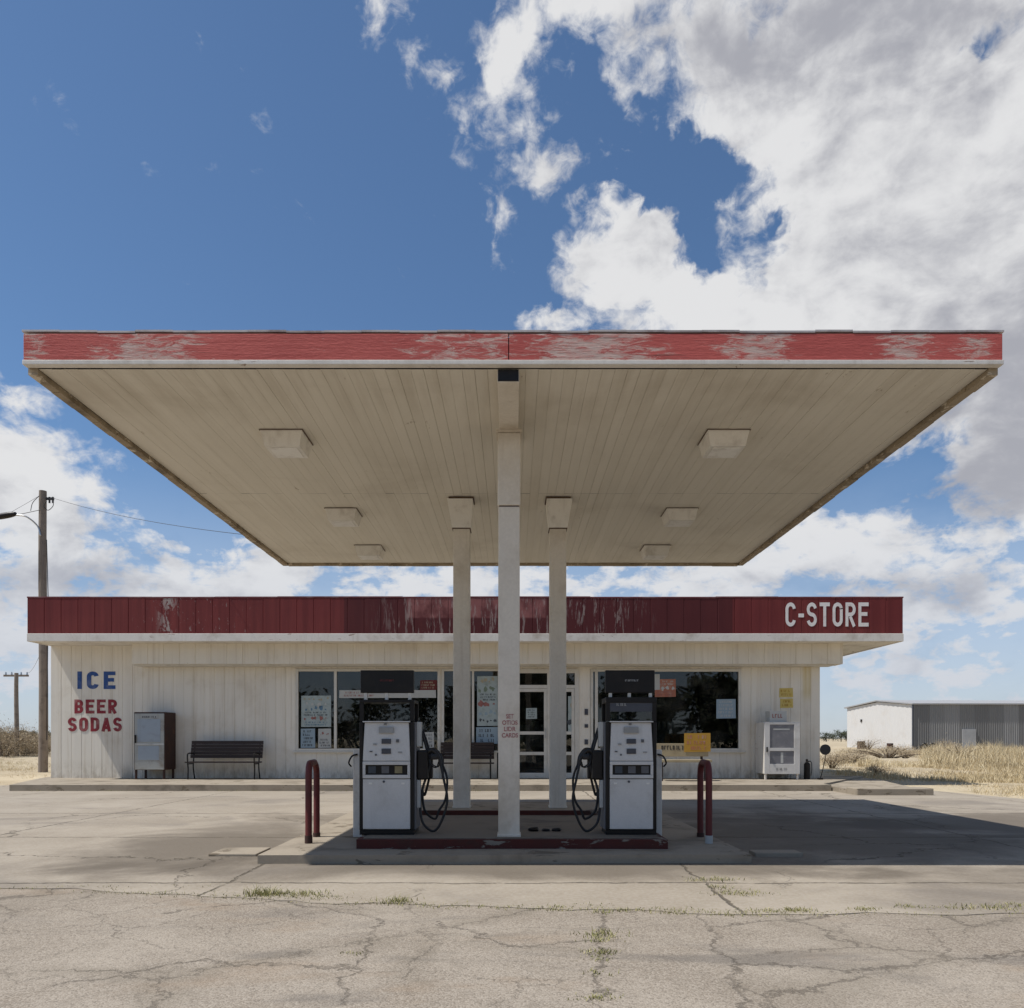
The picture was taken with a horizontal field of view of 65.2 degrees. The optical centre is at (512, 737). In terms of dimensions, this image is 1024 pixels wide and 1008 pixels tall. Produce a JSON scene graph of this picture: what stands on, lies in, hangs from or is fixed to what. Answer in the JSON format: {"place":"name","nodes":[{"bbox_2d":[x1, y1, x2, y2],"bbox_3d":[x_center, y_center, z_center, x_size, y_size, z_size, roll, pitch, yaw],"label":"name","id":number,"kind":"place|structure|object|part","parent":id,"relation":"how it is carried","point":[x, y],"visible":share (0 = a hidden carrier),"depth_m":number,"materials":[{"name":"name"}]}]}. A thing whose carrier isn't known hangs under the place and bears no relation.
{"place":"outdoors","nodes":[
{"label":"outdoors","id":0,"kind":"place"},
{"bbox_2d":[0,889,1023,1007],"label":"asphalt road","id":1,"kind":"structure","parent":0,"point":[70,948],"depth_m":4.76,"materials":[{"name":"grey asphalt"}]},
{"bbox_2d":[0,785,1023,915],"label":"concrete apron","id":2,"kind":"object","parent":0,"point":[885,853],"visible":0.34,"depth_m":8.49,"materials":[{"name":"beige concrete"}]},
{"bbox_2d":[208,847,270,855],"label":"concrete slab","id":3,"kind":"structure","parent":2,"relation":"on","point":[241,851],"depth_m":8.95,"materials":[{"name":"concrete"}]},
{"bbox_2d":[9,776,862,790],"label":"walkway","id":4,"kind":"structure","parent":2,"relation":"on","point":[345,784],"depth_m":19.79,"materials":[{"name":"concrete"}]},
{"bbox_2d":[134,712,175,778],"bbox_3d":[-10.104,0.214,22.550,0.880,1.872,0.756,0,0,0],"label":"ice cabinet","id":5,"kind":"object","parent":4,"relation":"on","point":[154,740],"visible":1,"depth_m":22.22,"materials":[{"name":"metal"}]},
{"bbox_3d":[-10.104,0.098,22.212,0.819,1.561,0.079,0,0,0],"label":"door","id":6,"kind":"part","parent":5,"relation":"part of","materials":[{"name":"metal"}]},
{"bbox_2d":[185,741,263,779],"bbox_3d":[-8.062,0.618,22.369,2.022,1.074,0.584,0,0,0],"label":"bench","id":7,"kind":"object","parent":4,"relation":"on","point":[227,749],"visible":1,"depth_m":22.52,"materials":[{"name":"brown wood"}]},
{"bbox_2d":[27,596,903,777],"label":"convenience store","id":8,"kind":"structure","parent":4,"relation":"on","point":[235,668],"depth_m":22.68,"materials":[{"name":"white"}]},
{"bbox_2d":[301,729,314,747],"bbox_3d":[-5.898,0.007,23.010,0.417,0.560,0.008,0,0,0],"label":"poster","id":9,"kind":"object","parent":8,"relation":"attached to","point":[307,738],"visible":1,"depth_m":23.01,"materials":[{"name":"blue paper"}]},
{"bbox_2d":[301,696,330,726],"bbox_3d":[-5.661,-0.769,23.010,0.862,0.905,0.008,0,0,0],"label":"poster","id":10,"kind":"object","parent":8,"relation":"attached to","point":[315,711],"visible":1,"depth_m":23.01,"materials":[{"name":"white paper"}]},
{"bbox_2d":[318,729,330,747],"bbox_3d":[-5.417,0.007,23.010,0.374,0.560,0.008,0,0,0],"label":"poster","id":11,"kind":"object","parent":8,"relation":"attached to","point":[324,738],"visible":1,"depth_m":23.01,"materials":[{"name":"paper"}]},
{"bbox_2d":[354,723,358,748],"bbox_3d":[-4.200,0.289,25.770,1.800,1.700,0.340,0,0,0],"label":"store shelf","id":12,"kind":"object","parent":8,"relation":"in","point":[356,730],"visible":0.05,"depth_m":25.65,"materials":[{"name":"metal"}]},
{"bbox_2d":[293,669,439,752],"bbox_3d":[-4.207,-0.782,22.999,4.218,2.401,0.160,0,0,0],"label":"window","id":13,"kind":"structure","parent":8,"relation":"in","point":[335,750],"depth_m":22.96,"materials":[{"name":"beige metal"}]},
{"bbox_2d":[339,690,435,697],"bbox_3d":[-3.606,-1.264,23.010,2.787,0.230,0.008,0,0,0],"label":"window banner","id":14,"kind":"object","parent":8,"relation":"attached to","point":[359,694],"depth_m":23.01,"materials":[{"name":"paper"}]},
{"bbox_2d":[420,680,436,689],"bbox_3d":[-2.428,-1.523,23.010,0.488,0.287,0.008,0,0,0],"label":"window sign","id":15,"kind":"object","parent":8,"relation":"attached to","point":[428,684],"visible":1,"depth_m":23.01,"materials":[{"name":"red paper"}]},
{"bbox_2d":[423,732,433,747],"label":"poster","id":16,"kind":"object","parent":8,"relation":"attached to","point":[430,737],"visible":0.65,"depth_m":23.01,"materials":[{"name":"paper"}]},
{"bbox_2d":[442,669,497,752],"bbox_3d":[-1.208,-0.780,23.019,1.665,2.406,0.120,0,0,0],"label":"window","id":17,"kind":"structure","parent":8,"relation":"in","point":[443,670],"depth_m":22.96,"materials":[{"name":"beige metal"}]},
{"bbox_2d":[476,727,497,743],"bbox_3d":[-0.747,-0.072,23.010,0.632,0.488,0.008,0,0,0],"label":"poster","id":18,"kind":"object","parent":8,"relation":"attached to","point":[486,734],"visible":0.99,"depth_m":23.01,"materials":[{"name":"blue paper"}]},
{"bbox_2d":[477,676,497,725],"bbox_3d":[-0.733,-1.063,23.010,0.604,1.437,0.008,0,0,0],"label":"poster","id":19,"kind":"object","parent":8,"relation":"attached to","point":[487,700],"visible":0.98,"depth_m":23.01,"materials":[{"name":"white paper"}]},
{"bbox_2d":[526,708,536,718],"bbox_3d":[0.532,-0.704,22.995,0.316,0.316,0.008,0,0,0],"label":"door notice","id":20,"kind":"object","parent":8,"relation":"attached to","point":[531,713],"depth_m":23.00,"materials":[{"name":"white paper"}]},
{"bbox_2d":[520,721,543,771],"bbox_3d":[0.550,0.285,26.970,1.200,1.708,0.340,0,0,0],"label":"store shelf","id":21,"kind":"object","parent":8,"relation":"in","point":[531,743],"visible":0.58,"depth_m":26.88,"materials":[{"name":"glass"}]},
{"bbox_2d":[520,689,546,773],"bbox_3d":[0.365,-0.163,22.968,1.227,2.506,0.142,0,0,0],"label":"door","id":22,"kind":"structure","parent":8,"relation":"in","point":[544,732],"depth_m":22.98,"materials":[{"name":"beige metal"}]},
{"bbox_2d":[567,696,571,731],"bbox_3d":[1.689,-0.690,22.996,0.300,1.034,0.006,0,0,0],"label":"poster","id":23,"kind":"object","parent":8,"relation":"attached to","point":[569,722],"visible":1,"depth_m":23.00,"materials":[{"name":"white paper"}]},
{"bbox_2d":[566,689,574,773],"bbox_3d":[1.445,-0.163,22.968,0.653,2.506,0.142,0,0,0],"label":"door","id":24,"kind":"structure","parent":8,"relation":"in","point":[572,753],"depth_m":22.98,"materials":[{"name":"beige metal"}]},
{"bbox_2d":[655,674,659,689],"bbox_3d":[4.080,-1.609,23.006,0.287,0.460,0.004,0,0,0],"label":"window card","id":25,"kind":"object","parent":8,"relation":"attached to","point":[657,681],"depth_m":23.00,"materials":[{"name":"paper"}]},
{"bbox_2d":[655,679,675,696],"bbox_3d":[4.382,-1.437,23.010,0.603,0.517,0.008,0,0,0],"label":"poster","id":26,"kind":"object","parent":8,"relation":"attached to","point":[667,687],"visible":1,"depth_m":23.01,"materials":[{"name":"paper"}]},
{"bbox_2d":[590,669,745,752],"bbox_3d":[4.449,-0.782,22.999,4.445,2.401,0.160,0,0,0],"label":"window","id":27,"kind":"structure","parent":8,"relation":"in","point":[713,750],"depth_m":22.96,"materials":[{"name":"beige metal"}]},
{"bbox_2d":[657,721,695,742],"bbox_3d":[4.900,0.286,26.370,2.200,1.706,0.340,0,0,0],"label":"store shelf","id":28,"kind":"object","parent":8,"relation":"in","point":[669,732],"visible":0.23,"depth_m":26.25,"materials":[{"name":"black"}]},
{"bbox_2d":[716,699,735,718],"bbox_3d":[6.128,-0.841,23.010,0.560,0.560,0.008,0,0,0],"label":"poster","id":29,"kind":"object","parent":8,"relation":"attached to","point":[725,708],"visible":1,"depth_m":23.01,"materials":[{"name":"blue paper"}]},
{"bbox_2d":[779,688,792,696],"bbox_3d":[7.845,-1.300,22.981,0.402,0.273,0.008,0,0,0],"label":"wall notice","id":30,"kind":"object","parent":8,"relation":"attached to","point":[785,692],"depth_m":22.98,"materials":[{"name":"yellow paper"}]},
{"bbox_2d":[780,698,792,707],"bbox_3d":[7.859,-0.999,22.981,0.374,0.273,0.008,0,0,0],"label":"wall notice","id":31,"kind":"object","parent":8,"relation":"attached to","point":[786,703],"depth_m":22.98,"materials":[{"name":"yellow paper"}]},
{"bbox_2d":[441,742,493,778],"bbox_3d":[-1.292,0.639,22.491,1.517,1.033,0.584,0,0,0],"label":"bench","id":32,"kind":"object","parent":4,"relation":"on","point":[482,750],"visible":0.65,"depth_m":22.67,"materials":[{"name":"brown wood"}]},
{"bbox_2d":[657,743,711,780],"bbox_3d":[4.568,0.649,21.527,1.460,1.001,0.510,0,0,0],"label":"advertising bench","id":33,"kind":"object","parent":4,"relation":"on","point":[672,749],"visible":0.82,"depth_m":21.68,"materials":[{"name":"brown wood"}]},
{"bbox_2d":[684,733,710,751],"bbox_3d":[4.993,0.122,21.664,0.716,0.514,0.016,0,0,0],"label":"yellow sign","id":34,"kind":"object","parent":33,"relation":"attached to","point":[697,742],"visible":1,"depth_m":21.66,"materials":[{"name":"yellow paper"}]},
{"bbox_2d":[756,722,799,779],"bbox_3d":[7.438,0.354,22.489,0.981,1.592,0.879,0,0,0],"label":"ice cabinet","id":35,"kind":"object","parent":4,"relation":"on","point":[777,747],"visible":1,"depth_m":22.12,"materials":[{"name":"metal"}]},
{"bbox_2d":[765,711,786,721],"bbox_3d":[7.362,-0.594,22.397,0.470,0.303,0.404,0,0,0],"label":"sign","id":36,"kind":"object","parent":35,"relation":"on","point":[775,716],"visible":0.88,"depth_m":22.20,"materials":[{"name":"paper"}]},
{"bbox_3d":[7.438,0.276,22.091,0.981,1.436,0.084,0,0,0],"label":"door","id":37,"kind":"part","parent":35,"relation":"part of","materials":[{"name":"metal"}]},
{"bbox_2d":[804,759,811,778],"bbox_3d":[8.235,0.870,22.378,0.196,0.560,0.170,0,0,-22],"label":"canister","id":38,"kind":"object","parent":4,"relation":"on","point":[806,769],"visible":0.99,"depth_m":22.31,"materials":[{"name":"black metal"}]},
{"bbox_2d":[817,744,830,779],"bbox_3d":[8.603,0.664,22.122,0.344,0.978,0.100,0,0,0],"label":"marker post","id":39,"kind":"object","parent":4,"relation":"on","point":[825,749],"visible":1,"depth_m":22.09,"materials":[{"name":"black metal"}]},
{"bbox_2d":[258,802,750,863],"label":"pump island","id":40,"kind":"structure","parent":2,"relation":"on","point":[464,836],"depth_m":8.73,"materials":[{"name":"concrete"}]},
{"bbox_2d":[305,759,319,843],"bbox_3d":[-2.381,0.733,9.500,0.093,0.955,0.690,0,0,-5],"label":"hoop bollard","id":41,"kind":"object","parent":40,"relation":"on","point":[310,764],"visible":1,"depth_m":9.21,"materials":[{"name":"red metal"}]},
{"bbox_2d":[348,749,362,836],"bbox_3d":[-1.924,0.675,9.815,0.166,1.070,0.203,0,0,0],"label":"service post","id":42,"kind":"object","parent":40,"relation":"on","point":[356,830],"visible":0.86,"depth_m":9.76,"materials":[{"name":"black metal"}]},
{"bbox_2d":[359,670,448,834],"bbox_3d":[-1.243,0.163,9.299,1.004,1.875,0.482,0,0,0],"label":"fuel pump","id":43,"kind":"object","parent":40,"relation":"on","point":[396,765],"visible":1,"depth_m":9.09,"materials":[{"name":"white metal"}]},
{"bbox_2d":[447,497,474,807],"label":"column","id":44,"kind":"structure","parent":40,"relation":"on","point":[461,509],"depth_m":11.81,"materials":[{"name":"metal"}]},
{"bbox_2d":[496,429,521,836],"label":"column","id":45,"kind":"structure","parent":40,"relation":"on","point":[508,440],"depth_m":8.89,"materials":[{"name":"metal"}]},
{"bbox_2d":[22,330,1003,565],"bbox_3d":[0.000,-3.658,11.978,9.363,0.467,8.727,0,0,0],"label":"canopy","id":46,"kind":"object","parent":45,"relation":"on","point":[399,427],"visible":0.92,"depth_m":8.92,"materials":[{"name":"painted metal"},{"name":"white metal panels"}]},
{"bbox_2d":[259,429,313,457],"bbox_3d":[-2.666,-3.454,9.433,0.504,0.188,0.504,0,0,0],"label":"ceiling light","id":47,"kind":"object","parent":46,"relation":"attached to","point":[287,443],"visible":1,"depth_m":9.23,"materials":[{"name":"beige plastic"}]},
{"bbox_2d":[324,508,362,526],"bbox_3d":[-2.659,-3.454,12.567,0.504,0.188,0.504,0,0,0],"label":"ceiling light","id":48,"kind":"object","parent":46,"relation":"attached to","point":[344,517],"visible":1,"depth_m":12.36,"materials":[{"name":"beige plastic"}]},
{"bbox_2d":[354,545,384,559],"bbox_3d":[-2.670,-3.454,14.932,0.504,0.188,0.504,0,0,0],"label":"ceiling light","id":49,"kind":"object","parent":46,"relation":"attached to","point":[369,552],"visible":1,"depth_m":14.72,"materials":[{"name":"beige plastic"}]},
{"bbox_2d":[640,545,670,559],"bbox_3d":[2.652,-3.454,14.932,0.504,0.188,0.504,0,0,0],"label":"ceiling light","id":50,"kind":"object","parent":46,"relation":"attached to","point":[654,552],"visible":1,"depth_m":14.72,"materials":[{"name":"beige plastic"}]},
{"bbox_2d":[660,508,698,526],"bbox_3d":[2.612,-3.454,12.567,0.504,0.188,0.504,0,0,0],"label":"ceiling light","id":51,"kind":"object","parent":46,"relation":"attached to","point":[678,517],"visible":1,"depth_m":12.36,"materials":[{"name":"beige plastic"}]},
{"bbox_2d":[697,429,750,457],"bbox_3d":[2.481,-3.454,9.433,0.504,0.188,0.504,0,0,0],"label":"ceiling light","id":52,"kind":"object","parent":46,"relation":"attached to","point":[721,443],"visible":1,"depth_m":9.23,"materials":[{"name":"beige plastic"}]},
{"bbox_2d":[528,827,538,831],"bbox_3d":[0.238,1.079,9.457,0.127,0.060,0.122,0,0,0],"label":"rubble","id":53,"kind":"object","parent":40,"relation":"on","point":[534,829],"visible":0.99,"depth_m":9.41,"materials":[{"name":"black stone"}]},
{"bbox_2d":[551,827,560,830],"bbox_3d":[0.513,1.084,9.450,0.120,0.051,0.097,0,0,0],"label":"rubble","id":54,"kind":"object","parent":40,"relation":"on","point":[556,829],"visible":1,"depth_m":9.42,"materials":[{"name":"black stone"}]},
{"bbox_2d":[545,497,572,807],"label":"column","id":55,"kind":"structure","parent":40,"relation":"on","point":[558,509],"depth_m":11.81,"materials":[{"name":"metal"}]},
{"bbox_2d":[572,670,656,834],"bbox_3d":[1.152,0.163,9.299,0.958,1.875,0.482,0,0,0],"label":"fuel pump","id":56,"kind":"object","parent":40,"relation":"on","point":[621,765],"visible":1,"depth_m":9.09,"materials":[{"name":"white metal"}]},
{"bbox_2d":[656,749,666,835],"bbox_3d":[1.790,0.675,9.815,0.166,1.070,0.203,0,0,0],"label":"service post","id":57,"kind":"object","parent":40,"relation":"on","point":[659,791],"visible":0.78,"depth_m":9.76,"materials":[{"name":"black metal"}]},
{"bbox_2d":[697,759,712,843],"bbox_3d":[2.276,0.733,9.500,0.090,0.955,0.689,0,0,4],"label":"hoop bollard","id":58,"kind":"object","parent":40,"relation":"on","point":[708,776],"visible":1,"depth_m":9.23,"materials":[{"name":"metal"}]},
{"bbox_2d":[0,789,1023,1003],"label":"crack weeds","id":59,"kind":"object","parent":2,"relation":"on","point":[259,892],"visible":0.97,"depth_m":6.14,"materials":[{"name":"plant"}]},
{"bbox_2d":[749,850,802,856],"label":"kerb","id":60,"kind":"structure","parent":2,"relation":"on","point":[775,853],"depth_m":8.75,"materials":[{"name":"concrete"}]},
{"bbox_2d":[831,778,933,794],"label":"kerb end","id":61,"kind":"structure","parent":2,"relation":"on","point":[863,786],"depth_m":18.50,"materials":[{"name":"concrete"}]},
{"bbox_2d":[0,739,1023,798],"bbox_3d":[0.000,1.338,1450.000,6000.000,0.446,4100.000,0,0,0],"label":"ground","id":62,"kind":"structure","parent":0,"point":[831,743],"depth_m":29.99,"materials":[{"name":"plant"}]},
{"bbox_2d":[3,672,28,755],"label":"utility pole","id":63,"kind":"object","parent":62,"relation":"on","point":[16,676],"visible":0.84,"depth_m":54.70,"materials":[{"name":"brown wood"}]},
{"bbox_2d":[0,724,34,754],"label":"dry bush","id":64,"kind":"object","parent":62,"relation":"on","point":[10,735],"visible":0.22,"depth_m":55.94,"materials":[{"name":"brown plant"}]},
{"bbox_2d":[0,719,49,757],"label":"dry bush","id":65,"kind":"object","parent":62,"relation":"on","point":[5,749],"visible":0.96,"depth_m":53.52,"materials":[{"name":"brown plant"}]},
{"bbox_2d":[0,720,49,754],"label":"dry bush","id":66,"kind":"object","parent":62,"relation":"on","point":[22,732],"visible":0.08,"depth_m":61.31,"materials":[{"name":"brown plant"}]},
{"bbox_2d":[0,490,53,771],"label":"utility pole","id":67,"kind":"object","parent":62,"relation":"on","point":[43,650],"visible":0.95,"depth_m":30.65,"materials":[{"name":"brown wood"}]},
{"bbox_2d":[54,498,241,534],"bbox_3d":[-10.449,-6.558,23.395,0.013,5.359,20.683,0,0,-45],"label":"power line","id":68,"kind":"object","parent":67,"relation":"attached to","point":[152,521],"visible":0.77,"depth_m":23.40,"materials":[{"name":"metal"}]},
{"bbox_2d":[6,724,50,755],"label":"dry bush","id":69,"kind":"object","parent":62,"relation":"on","point":[28,750],"visible":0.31,"depth_m":55.88,"materials":[{"name":"brown plant"}]},
{"bbox_2d":[19,731,50,753],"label":"dry bush","id":70,"kind":"object","parent":62,"relation":"on","point":[37,747],"visible":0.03,"depth_m":63.99,"materials":[{"name":"brown plant"}]},
{"bbox_2d":[820,732,835,741],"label":"distant tree","id":71,"kind":"object","parent":62,"relation":"on","point":[826,735],"visible":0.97,"depth_m":307.45,"materials":[{"name":"green plant"}]},
{"bbox_2d":[820,749,857,767],"bbox_3d":[13.914,0.885,34.769,1.770,1.052,1.726,0,0,0],"label":"dry bush","id":72,"kind":"object","parent":62,"relation":"on","point":[829,758],"visible":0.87,"depth_m":34.58,"materials":[{"name":"beige plant"}]},
{"bbox_2d":[832,729,845,741],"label":"distant tree","id":73,"kind":"object","parent":62,"relation":"on","point":[841,734],"visible":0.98,"depth_m":319.32,"materials":[{"name":"green plant"}]},
{"bbox_2d":[832,750,880,763],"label":"dry bush","id":74,"kind":"object","parent":62,"relation":"on","point":[852,757],"visible":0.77,"depth_m":43.10,"materials":[{"name":"beige plant"}]},
{"bbox_2d":[852,737,883,748],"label":"dry bush","id":75,"kind":"object","parent":62,"relation":"on","point":[865,745],"visible":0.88,"depth_m":89.78,"materials":[{"name":"beige plant"}]},
{"bbox_2d":[859,762,897,773],"bbox_3d":[13.226,1.146,29.094,1.238,0.528,1.526,0,0,-31],"label":"dry bush","id":76,"kind":"object","parent":62,"relation":"on","point":[876,768],"visible":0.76,"depth_m":29.06,"materials":[{"name":"beige plant"}]},
{"bbox_2d":[832,742,928,757],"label":"dry bush","id":77,"kind":"object","parent":62,"relation":"on","point":[888,753],"visible":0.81,"depth_m":51.82,"materials":[{"name":"beige plant"}]},
{"bbox_2d":[895,748,922,757],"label":"dry bush","id":78,"kind":"object","parent":62,"relation":"on","point":[909,753],"visible":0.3,"depth_m":53.16,"materials":[{"name":"beige plant"}]},
{"bbox_2d":[932,737,957,748],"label":"dry bush","id":79,"kind":"object","parent":62,"relation":"on","point":[945,743],"visible":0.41,"depth_m":84.98,"materials":[{"name":"beige plant"}]},
{"bbox_2d":[928,738,1000,756],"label":"dry bush","id":80,"kind":"object","parent":62,"relation":"on","point":[955,747],"visible":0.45,"depth_m":48.29,"materials":[{"name":"beige plant"}]},
{"bbox_2d":[0,0,1023,736],"label":"sky","id":81,"kind":"structure","parent":0,"point":[289,165],"materials":[{"name":"blue"}]},
{"bbox_2d":[830,739,1023,783],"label":"dry grass","id":82,"kind":"structure","parent":0,"point":[996,756],"depth_m":35.33,"materials":[{"name":"plant"}]},
{"bbox_2d":[844,700,1023,749],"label":"warehouse","id":83,"kind":"structure","parent":0,"point":[913,723],"depth_m":90.29,"materials":[{"name":"white metal"}]},
{"bbox_2d":[962,729,975,748],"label":"door","id":84,"kind":"structure","parent":83,"relation":"in","point":[970,734],"depth_m":90.01,"materials":[{"name":"white metal"}]}
]}

